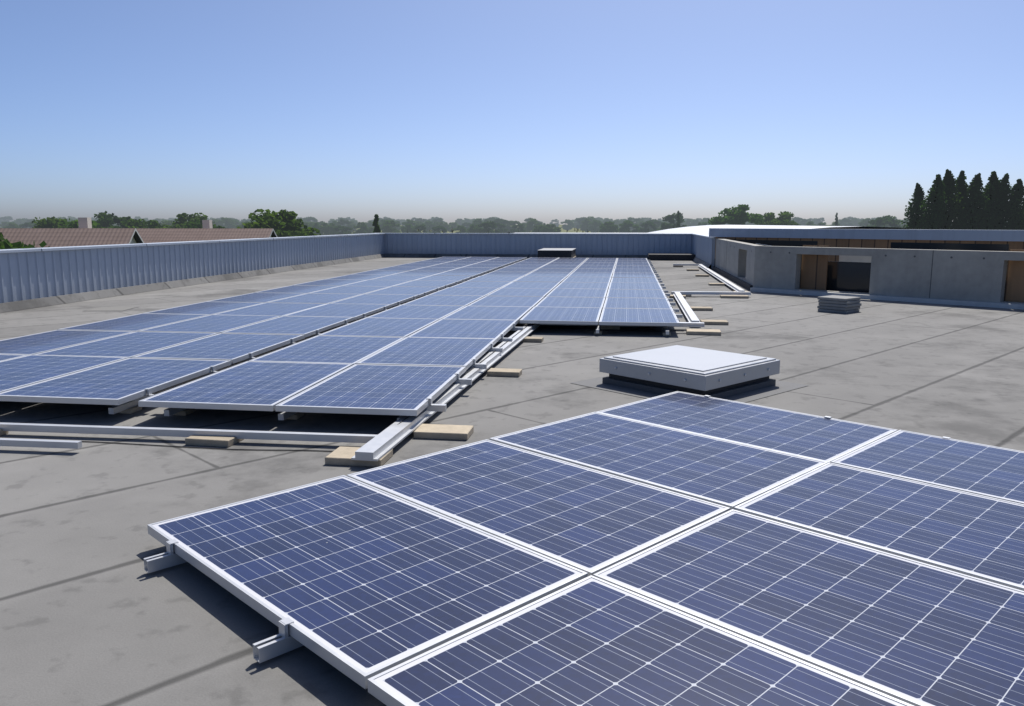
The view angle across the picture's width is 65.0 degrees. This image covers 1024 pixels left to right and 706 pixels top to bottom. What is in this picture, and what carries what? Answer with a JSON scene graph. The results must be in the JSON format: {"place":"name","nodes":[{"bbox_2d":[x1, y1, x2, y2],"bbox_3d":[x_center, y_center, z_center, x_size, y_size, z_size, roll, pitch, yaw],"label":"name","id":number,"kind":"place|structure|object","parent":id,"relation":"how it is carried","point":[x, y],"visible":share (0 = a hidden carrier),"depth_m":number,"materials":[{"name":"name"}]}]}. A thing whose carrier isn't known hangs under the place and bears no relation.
{"place":"outdoors","nodes":[
{"label":"outdoors","id":0,"kind":"place"},
{"bbox_2d":[0,218,143,247],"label":"house","id":1,"kind":"structure","parent":0,"point":[85,233],"depth_m":43.18,"materials":[{"name":"tile"}]},
{"bbox_2d":[136,220,276,242],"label":"house","id":2,"kind":"structure","parent":0,"point":[207,231],"depth_m":54.72,"materials":[{"name":"tile"}]},
{"bbox_2d":[0,0,1023,224],"label":"sky","id":3,"kind":"structure","parent":0,"point":[545,111],"materials":[{"name":"blue"}]},
{"bbox_2d":[323,225,828,233],"bbox_3d":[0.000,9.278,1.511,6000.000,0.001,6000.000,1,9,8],"label":"ground","id":4,"kind":"structure","parent":0,"point":[573,230],"depth_m":811.21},
{"bbox_2d":[0,232,4,246],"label":"broad tree","id":5,"kind":"object","parent":4,"relation":"on","point":[1,239],"depth_m":36.00,"materials":[{"name":"green plant"}]},
{"bbox_2d":[0,216,12,223],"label":"broad tree","id":6,"kind":"object","parent":4,"relation":"on","point":[6,218],"visible":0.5,"depth_m":779.71,"materials":[{"name":"green plant"}]},
{"bbox_2d":[3,223,20,227],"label":"broad tree","id":7,"kind":"object","parent":4,"relation":"on","point":[11,225],"visible":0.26,"depth_m":328.24,"materials":[{"name":"green plant"}]},
{"bbox_2d":[13,219,26,227],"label":"broad tree","id":8,"kind":"object","parent":4,"relation":"on","point":[19,221],"visible":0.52,"depth_m":634.86,"materials":[{"name":"green plant"}]},
{"bbox_2d":[0,239,49,248],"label":"broad tree","id":9,"kind":"object","parent":4,"relation":"on","point":[9,245],"depth_m":30.78,"materials":[{"name":"green plant"}]},
{"bbox_2d":[19,221,37,227],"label":"broad tree","id":10,"kind":"object","parent":4,"relation":"on","point":[27,224],"visible":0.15,"depth_m":316.33,"materials":[{"name":"green plant"}]},
{"bbox_2d":[32,216,69,227],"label":"broad tree","id":11,"kind":"object","parent":4,"relation":"on","point":[49,222],"visible":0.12,"depth_m":96.81,"materials":[{"name":"green plant"}]},
{"bbox_2d":[62,218,120,227],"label":"broad tree","id":12,"kind":"object","parent":4,"relation":"on","point":[73,224],"visible":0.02,"depth_m":87.09,"materials":[{"name":"green plant"}]},
{"bbox_2d":[94,211,136,227],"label":"broad tree","id":13,"kind":"object","parent":4,"relation":"on","point":[105,219],"visible":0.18,"depth_m":116.96,"materials":[{"name":"green plant"}]},
{"bbox_2d":[122,218,161,227],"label":"broad tree","id":14,"kind":"object","parent":4,"relation":"on","point":[134,223],"visible":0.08,"depth_m":103.24,"materials":[{"name":"green plant"}]},
{"bbox_2d":[160,220,175,227],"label":"broad tree","id":15,"kind":"object","parent":4,"relation":"on","point":[166,222],"visible":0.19,"depth_m":298.46,"materials":[{"name":"green plant"}]},
{"bbox_2d":[162,212,215,227],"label":"broad tree","id":16,"kind":"object","parent":4,"relation":"on","point":[183,218],"visible":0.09,"depth_m":108.09,"materials":[{"name":"green plant"}]},
{"bbox_2d":[184,219,224,227],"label":"broad tree","id":17,"kind":"object","parent":4,"relation":"on","point":[192,224],"visible":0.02,"depth_m":93.16,"materials":[{"name":"green plant"}]},
{"bbox_2d":[215,217,235,227],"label":"broad tree","id":18,"kind":"object","parent":4,"relation":"on","point":[229,222],"visible":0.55,"depth_m":437.28,"materials":[{"name":"green plant"}]},
{"bbox_2d":[237,209,320,236],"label":"broad tree","id":19,"kind":"object","parent":4,"relation":"on","point":[288,219],"visible":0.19,"depth_m":68.24,"materials":[{"name":"green plant"}]},
{"bbox_2d":[303,216,317,222],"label":"broad tree","id":20,"kind":"object","parent":4,"relation":"on","point":[314,219],"visible":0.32,"depth_m":584.99,"materials":[{"name":"green plant"}]},
{"bbox_2d":[308,222,323,235],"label":"broad tree","id":21,"kind":"object","parent":4,"relation":"on","point":[315,225],"visible":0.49,"depth_m":335.37,"materials":[{"name":"green plant"}]},
{"bbox_2d":[319,223,339,234],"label":"broad tree","id":22,"kind":"object","parent":4,"relation":"on","point":[326,228],"visible":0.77,"depth_m":337.53,"materials":[{"name":"green plant"}]},
{"bbox_2d":[330,225,352,234],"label":"broad tree","id":23,"kind":"object","parent":4,"relation":"on","point":[344,229],"visible":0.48,"depth_m":301.47,"materials":[{"name":"green plant"}]},
{"bbox_2d":[337,219,352,231],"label":"broad tree","id":24,"kind":"object","parent":4,"relation":"on","point":[341,222],"visible":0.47,"depth_m":435.45,"materials":[{"name":"green plant"}]},
{"bbox_2d":[353,222,368,233],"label":"broad tree","id":25,"kind":"object","parent":4,"relation":"on","point":[364,229],"visible":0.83,"depth_m":329.41,"materials":[{"name":"green plant"}]},
{"bbox_2d":[372,214,381,232],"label":"cypress tree","id":26,"kind":"object","parent":4,"relation":"on","point":[376,224],"visible":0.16,"depth_m":73.96,"materials":[{"name":"green plant"}]},
{"bbox_2d":[378,220,393,230],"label":"broad tree","id":27,"kind":"object","parent":4,"relation":"on","point":[381,223],"visible":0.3,"depth_m":421.54,"materials":[{"name":"green plant"}]},
{"bbox_2d":[381,220,401,232],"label":"broad tree","id":28,"kind":"object","parent":4,"relation":"on","point":[387,225],"visible":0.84,"depth_m":339.48,"materials":[{"name":"green plant"}]},
{"bbox_2d":[394,221,400,231],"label":"broad tree","id":29,"kind":"object","parent":4,"relation":"on","point":[397,227],"visible":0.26,"depth_m":487.13,"materials":[{"name":"green plant"}]},
{"bbox_2d":[401,224,414,232],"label":"broad tree","id":30,"kind":"object","parent":4,"relation":"on","point":[408,228],"visible":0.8,"depth_m":351.31,"materials":[{"name":"green plant"}]},
{"bbox_2d":[400,219,419,229],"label":"broad tree","id":31,"kind":"object","parent":4,"relation":"on","point":[413,222],"visible":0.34,"depth_m":431.91,"materials":[{"name":"green plant"}]},
{"bbox_2d":[412,224,427,232],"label":"broad tree","id":32,"kind":"object","parent":4,"relation":"on","point":[421,227],"visible":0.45,"depth_m":308.58,"materials":[{"name":"green plant"}]},
{"bbox_2d":[423,221,435,232],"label":"broad tree","id":33,"kind":"object","parent":4,"relation":"on","point":[429,225],"visible":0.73,"depth_m":460.91,"materials":[{"name":"green plant"}]},
{"bbox_2d":[429,225,446,232],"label":"broad tree","id":34,"kind":"object","parent":4,"relation":"on","point":[438,228],"visible":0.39,"depth_m":318.12,"materials":[{"name":"green plant"}]},
{"bbox_2d":[437,222,450,231],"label":"broad tree","id":35,"kind":"object","parent":4,"relation":"on","point":[444,224],"visible":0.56,"depth_m":461.00,"materials":[{"name":"green plant"}]},
{"bbox_2d":[448,222,458,232],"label":"broad tree","id":36,"kind":"object","parent":4,"relation":"on","point":[454,225],"visible":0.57,"depth_m":492.63,"materials":[{"name":"green plant"}]},
{"bbox_2d":[453,225,467,232],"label":"broad tree","id":37,"kind":"object","parent":4,"relation":"on","point":[461,228],"visible":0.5,"depth_m":334.16,"materials":[{"name":"green plant"}]},
{"bbox_2d":[455,218,465,224],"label":"broad tree","id":38,"kind":"object","parent":4,"relation":"on","point":[459,221],"visible":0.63,"depth_m":764.58,"materials":[{"name":"green plant"}]},
{"bbox_2d":[462,222,471,230],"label":"broad tree","id":39,"kind":"object","parent":4,"relation":"on","point":[468,224],"visible":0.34,"depth_m":493.77,"materials":[{"name":"green plant"}]},
{"bbox_2d":[467,224,479,232],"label":"broad tree","id":40,"kind":"object","parent":4,"relation":"on","point":[472,228],"visible":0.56,"depth_m":318.30,"materials":[{"name":"green plant"}]},
{"bbox_2d":[472,218,484,228],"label":"broad tree","id":41,"kind":"object","parent":4,"relation":"on","point":[476,221],"visible":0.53,"depth_m":441.48,"materials":[{"name":"green plant"}]},
{"bbox_2d":[478,221,499,232],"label":"broad tree","id":42,"kind":"object","parent":4,"relation":"on","point":[486,225],"visible":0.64,"depth_m":295.30,"materials":[{"name":"green plant"}]},
{"bbox_2d":[491,223,508,232],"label":"broad tree","id":43,"kind":"object","parent":4,"relation":"on","point":[502,227],"visible":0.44,"depth_m":350.74,"materials":[{"name":"green plant"}]},
{"bbox_2d":[494,218,509,231],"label":"broad tree","id":44,"kind":"object","parent":4,"relation":"on","point":[499,220],"visible":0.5,"depth_m":444.11,"materials":[{"name":"green plant"}]},
{"bbox_2d":[508,221,521,232],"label":"broad tree","id":45,"kind":"object","parent":4,"relation":"on","point":[514,223],"visible":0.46,"depth_m":445.51,"materials":[{"name":"green plant"}]},
{"bbox_2d":[510,223,525,232],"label":"broad tree","id":46,"kind":"object","parent":4,"relation":"on","point":[521,227],"visible":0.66,"depth_m":352.11,"materials":[{"name":"green plant"}]},
{"bbox_2d":[525,218,539,232],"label":"broad tree","id":47,"kind":"object","parent":4,"relation":"on","point":[529,226],"visible":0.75,"depth_m":432.28,"materials":[{"name":"green plant"}]},
{"bbox_2d":[532,225,542,232],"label":"broad tree","id":48,"kind":"object","parent":4,"relation":"on","point":[536,229],"visible":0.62,"depth_m":326.48,"materials":[{"name":"green plant"}]},
{"bbox_2d":[541,224,560,232],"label":"broad tree","id":49,"kind":"object","parent":4,"relation":"on","point":[548,228],"visible":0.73,"depth_m":320.45,"materials":[{"name":"green plant"}]},
{"bbox_2d":[550,219,559,227],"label":"broad tree","id":50,"kind":"object","parent":4,"relation":"on","point":[557,224],"visible":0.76,"depth_m":863.00,"materials":[{"name":"green plant"}]},
{"bbox_2d":[561,219,574,230],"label":"broad tree","id":51,"kind":"object","parent":4,"relation":"on","point":[565,226],"visible":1,"depth_m":586.46,"materials":[{"name":"green plant"}]},
{"bbox_2d":[576,217,585,232],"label":"broad tree","id":52,"kind":"object","parent":4,"relation":"on","point":[579,220],"visible":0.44,"depth_m":596.34,"materials":[{"name":"green plant"}]},
{"bbox_2d":[580,218,593,232],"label":"broad tree","id":53,"kind":"object","parent":4,"relation":"on","point":[584,226],"visible":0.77,"depth_m":486.48,"materials":[{"name":"green plant"}]},
{"bbox_2d":[588,220,601,232],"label":"broad tree","id":54,"kind":"object","parent":4,"relation":"on","point":[595,223],"visible":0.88,"depth_m":455.01,"materials":[{"name":"green plant"}]},
{"bbox_2d":[599,221,619,232],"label":"broad tree","id":55,"kind":"object","parent":4,"relation":"on","point":[610,227],"visible":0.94,"depth_m":324.57,"materials":[{"name":"green plant"}]},
{"bbox_2d":[617,220,640,232],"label":"broad tree","id":56,"kind":"object","parent":4,"relation":"on","point":[626,225],"visible":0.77,"depth_m":333.55,"materials":[{"name":"green plant"}]},
{"bbox_2d":[627,217,640,230],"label":"broad tree","id":57,"kind":"object","parent":4,"relation":"on","point":[633,221],"visible":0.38,"depth_m":588.05,"materials":[{"name":"green plant"}]},
{"bbox_2d":[638,221,656,232],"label":"broad tree","id":58,"kind":"object","parent":4,"relation":"on","point":[645,226],"visible":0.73,"depth_m":327.70,"materials":[{"name":"green plant"}]},
{"bbox_2d":[646,219,662,231],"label":"broad tree","id":59,"kind":"object","parent":4,"relation":"on","point":[657,223],"visible":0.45,"depth_m":420.35,"materials":[{"name":"green plant"}]},
{"bbox_2d":[660,212,686,229],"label":"broad tree","id":60,"kind":"object","parent":4,"relation":"on","point":[670,220],"visible":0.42,"depth_m":255.79,"materials":[{"name":"green plant"}]},
{"bbox_2d":[675,211,680,227],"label":"cypress tree","id":61,"kind":"object","parent":4,"relation":"on","point":[678,221],"visible":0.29,"depth_m":197.07,"materials":[{"name":"green plant"}]},
{"bbox_2d":[684,218,691,226],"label":"broad tree","id":62,"kind":"object","parent":4,"relation":"on","point":[687,221],"visible":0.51,"depth_m":657.52,"materials":[{"name":"green plant"}]},
{"bbox_2d":[690,219,700,225],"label":"broad tree","id":63,"kind":"object","parent":4,"relation":"on","point":[694,222],"visible":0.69,"depth_m":647.37,"materials":[{"name":"green plant"}]},
{"bbox_2d":[708,204,764,224],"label":"broad tree","id":64,"kind":"object","parent":4,"relation":"on","point":[739,215],"visible":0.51,"depth_m":147.41,"materials":[{"name":"green plant"}]},
{"bbox_2d":[757,211,800,225],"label":"broad tree","id":65,"kind":"object","parent":4,"relation":"on","point":[784,218],"visible":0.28,"depth_m":156.68,"materials":[{"name":"green plant"}]},
{"bbox_2d":[796,218,807,225],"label":"broad tree","id":66,"kind":"object","parent":4,"relation":"on","point":[805,221],"visible":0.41,"depth_m":598.06,"materials":[{"name":"green plant"}]},
{"bbox_2d":[815,218,824,224],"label":"broad tree","id":67,"kind":"object","parent":4,"relation":"on","point":[819,220],"visible":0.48,"depth_m":771.76,"materials":[{"name":"green plant"}]},
{"bbox_2d":[813,222,829,225],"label":"broad tree","id":68,"kind":"object","parent":4,"relation":"on","point":[821,224],"visible":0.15,"depth_m":344.63,"materials":[{"name":"green plant"}]},
{"bbox_2d":[834,213,837,225],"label":"cypress tree","id":69,"kind":"object","parent":4,"relation":"on","point":[836,221],"visible":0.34,"depth_m":236.71,"materials":[{"name":"green plant"}]},
{"bbox_2d":[840,218,852,225],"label":"broad tree","id":70,"kind":"object","parent":4,"relation":"on","point":[843,220],"visible":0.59,"depth_m":595.62,"materials":[{"name":"green plant"}]},
{"bbox_2d":[847,218,859,225],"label":"broad tree","id":71,"kind":"object","parent":4,"relation":"on","point":[855,220],"visible":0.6,"depth_m":653.06,"materials":[{"name":"green plant"}]},
{"bbox_2d":[858,218,869,226],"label":"broad tree","id":72,"kind":"object","parent":4,"relation":"on","point":[864,222],"visible":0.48,"depth_m":423.75,"materials":[{"name":"green plant"}]},
{"bbox_2d":[867,215,901,227],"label":"broad tree","id":73,"kind":"object","parent":4,"relation":"on","point":[885,220],"visible":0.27,"depth_m":225.72,"materials":[{"name":"green plant"}]},
{"bbox_2d":[901,183,926,228],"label":"poplar tree","id":74,"kind":"object","parent":4,"relation":"on","point":[912,208],"visible":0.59,"depth_m":212.85,"materials":[{"name":"green plant"}]},
{"bbox_2d":[915,174,947,229],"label":"poplar tree","id":75,"kind":"object","parent":4,"relation":"on","point":[933,217],"visible":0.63,"depth_m":207.16,"materials":[{"name":"green plant"}]},
{"bbox_2d":[937,169,965,229],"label":"poplar tree","id":76,"kind":"object","parent":4,"relation":"on","point":[949,182],"visible":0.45,"depth_m":209.94,"materials":[{"name":"green plant"}]},
{"bbox_2d":[952,170,968,228],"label":"poplar tree","id":77,"kind":"object","parent":4,"relation":"on","point":[962,187],"visible":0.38,"depth_m":213.26,"materials":[{"name":"green plant"}]},
{"bbox_2d":[956,173,992,229],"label":"poplar tree","id":78,"kind":"object","parent":4,"relation":"on","point":[976,201],"visible":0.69,"depth_m":209.09,"materials":[{"name":"green plant"}]},
{"bbox_2d":[976,171,1004,229],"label":"poplar tree","id":79,"kind":"object","parent":4,"relation":"on","point":[992,186],"visible":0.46,"depth_m":209.97,"materials":[{"name":"green plant"}]},
{"bbox_2d":[985,173,1011,229],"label":"poplar tree","id":80,"kind":"object","parent":4,"relation":"on","point":[1005,189],"visible":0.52,"depth_m":209.82,"materials":[{"name":"green plant"}]},
{"bbox_2d":[1000,179,1023,229],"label":"poplar tree","id":81,"kind":"object","parent":4,"relation":"on","point":[1014,209],"visible":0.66,"depth_m":207.19,"materials":[{"name":"green plant"}]},
{"bbox_2d":[648,225,911,234],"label":"white roof","id":82,"kind":"structure","parent":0,"point":[703,229],"depth_m":60.98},
{"bbox_3d":[24.041,5.313,1.032,67.657,7.980,57.100,1,9,8],"label":"building body","id":83,"kind":"object","parent":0,"visible":0},
{"bbox_2d":[0,257,1023,705],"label":"roof sheet","id":84,"kind":"object","parent":83,"relation":"on","point":[92,613],"depth_m":5.10,"materials":[{"name":"concrete"}]},
{"bbox_2d":[82,441,332,451],"bbox_3d":[-2.715,0.576,5.143,3.622,0.007,0.070,1,9,6],"label":"mounting rail","id":85,"kind":"object","parent":84,"relation":"on","point":[209,448],"visible":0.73,"depth_m":5.02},
{"bbox_2d":[0,254,710,312],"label":"membrane upstand","id":86,"kind":"object","parent":84,"relation":"on","point":[40,302],"visible":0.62,"depth_m":18.67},
{"bbox_2d":[0,233,715,302],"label":"parapet cladding","id":87,"kind":"structure","parent":84,"relation":"on","point":[29,273],"depth_m":20.68,"materials":[{"name":"metal"}]},
{"bbox_2d":[0,266,748,466],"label":"wooden blocks","id":88,"kind":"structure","parent":84,"relation":"on","point":[341,455],"depth_m":5.32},
{"bbox_2d":[397,323,530,424],"bbox_3d":[-0.283,0.113,7.679,0.117,0.105,5.713,2,9,12],"label":"cable tray","id":89,"kind":"object","parent":84,"relation":"on","point":[471,369],"visible":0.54,"depth_m":7.52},
{"bbox_2d":[0,257,950,662],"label":"mounting rails","id":90,"kind":"object","parent":84,"relation":"on","point":[382,443],"visible":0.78,"depth_m":5.25,"materials":[{"name":"metal"}]},
{"bbox_2d":[0,257,526,404],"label":"pv block frames","id":91,"kind":"structure","parent":90,"relation":"on","point":[134,396],"depth_m":8.04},
{"bbox_2d":[0,257,524,398],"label":"solar panels","id":92,"kind":"object","parent":91,"relation":"in","point":[122,378],"visible":0.99,"depth_m":8.91,"materials":[{"name":"glass"}]},
{"bbox_2d":[138,257,587,415],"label":"pv block frames","id":93,"kind":"structure","parent":90,"relation":"on","point":[277,406],"depth_m":5.86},
{"bbox_2d":[142,257,586,409],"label":"solar panels","id":94,"kind":"object","parent":93,"relation":"in","point":[364,386],"visible":0.98,"depth_m":7.60,"materials":[{"name":"glass"}]},
{"bbox_2d":[147,391,1023,705],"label":"solar panel frames","id":95,"kind":"structure","parent":90,"relation":"on","point":[379,691],"depth_m":3.03,"materials":[{"name":"metal"}]},
{"bbox_2d":[152,392,1023,705],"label":"solar panels","id":96,"kind":"object","parent":95,"relation":"in","point":[362,578],"visible":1,"depth_m":3.10,"materials":[{"name":"glass"}]},
{"bbox_2d":[520,258,679,325],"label":"solar panels","id":97,"kind":"object","parent":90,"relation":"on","point":[583,291],"visible":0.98,"depth_m":13.32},
{"bbox_2d":[537,248,575,257],"bbox_3d":[1.667,-3.615,29.616,1.250,0.415,2.350,1,9,8],"label":"skylight","id":98,"kind":"object","parent":84,"relation":"on","point":[559,252],"visible":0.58,"depth_m":28.50},
{"bbox_2d":[648,253,695,260],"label":"curb","id":99,"kind":"structure","parent":84,"relation":"on","point":[670,257],"depth_m":29.64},
{"bbox_2d":[599,345,779,398],"bbox_3d":[1.540,0.155,6.990,1.110,0.246,1.110,10,14,47],"label":"skylight","id":100,"kind":"object","parent":84,"relation":"on","point":[694,370],"visible":0.99,"depth_m":6.70,"materials":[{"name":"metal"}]},
{"bbox_2d":[572,376,808,402],"bbox_3d":[1.540,0.272,7.017,1.460,0.001,1.460,10,14,47],"label":"roof flashing","id":101,"kind":"object","parent":84,"relation":"on","point":[780,387],"visible":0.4,"depth_m":6.75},
{"bbox_2d":[712,266,752,290],"bbox_3d":[5.467,-1.938,20.269,0.060,0.110,7.530,1,9,8],"label":"wall foot flashing","id":102,"kind":"object","parent":84,"relation":"on","point":[744,284],"depth_m":19.15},
{"bbox_2d":[817,295,861,313],"bbox_3d":[5.186,-0.774,12.741,0.499,0.231,0.509,-8,12,-40],"label":"slab stack","id":103,"kind":"object","parent":84,"relation":"on","point":[840,304],"visible":1,"depth_m":12.59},
{"bbox_2d":[750,287,1023,309],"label":"base flashing","id":104,"kind":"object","parent":84,"relation":"on","point":[925,300],"depth_m":14.37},
{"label":"courtyard pit","id":105,"kind":"object","parent":83,"relation":"on","visible":0},
{"bbox_2d":[714,238,1023,303],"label":"concrete enclosure","id":106,"kind":"object","parent":105,"relation":"on","point":[967,275],"visible":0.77,"depth_m":14.44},
{"bbox_2d":[726,250,984,297],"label":"wall joints","id":107,"kind":"object","parent":106,"relation":"attached to","point":[914,256],"visible":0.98,"depth_m":14.09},
{"bbox_2d":[709,228,1023,265],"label":"courtyard wall cladding","id":108,"kind":"structure","parent":106,"relation":"attached to","point":[985,240],"depth_m":20.24,"materials":[{"name":"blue metal"}]},
{"bbox_2d":[755,243,1023,301],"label":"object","id":109,"kind":"object","parent":106,"relation":"attached to","point":[843,273],"visible":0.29,"depth_m":15.60,"materials":[{"name":"brown wood"}]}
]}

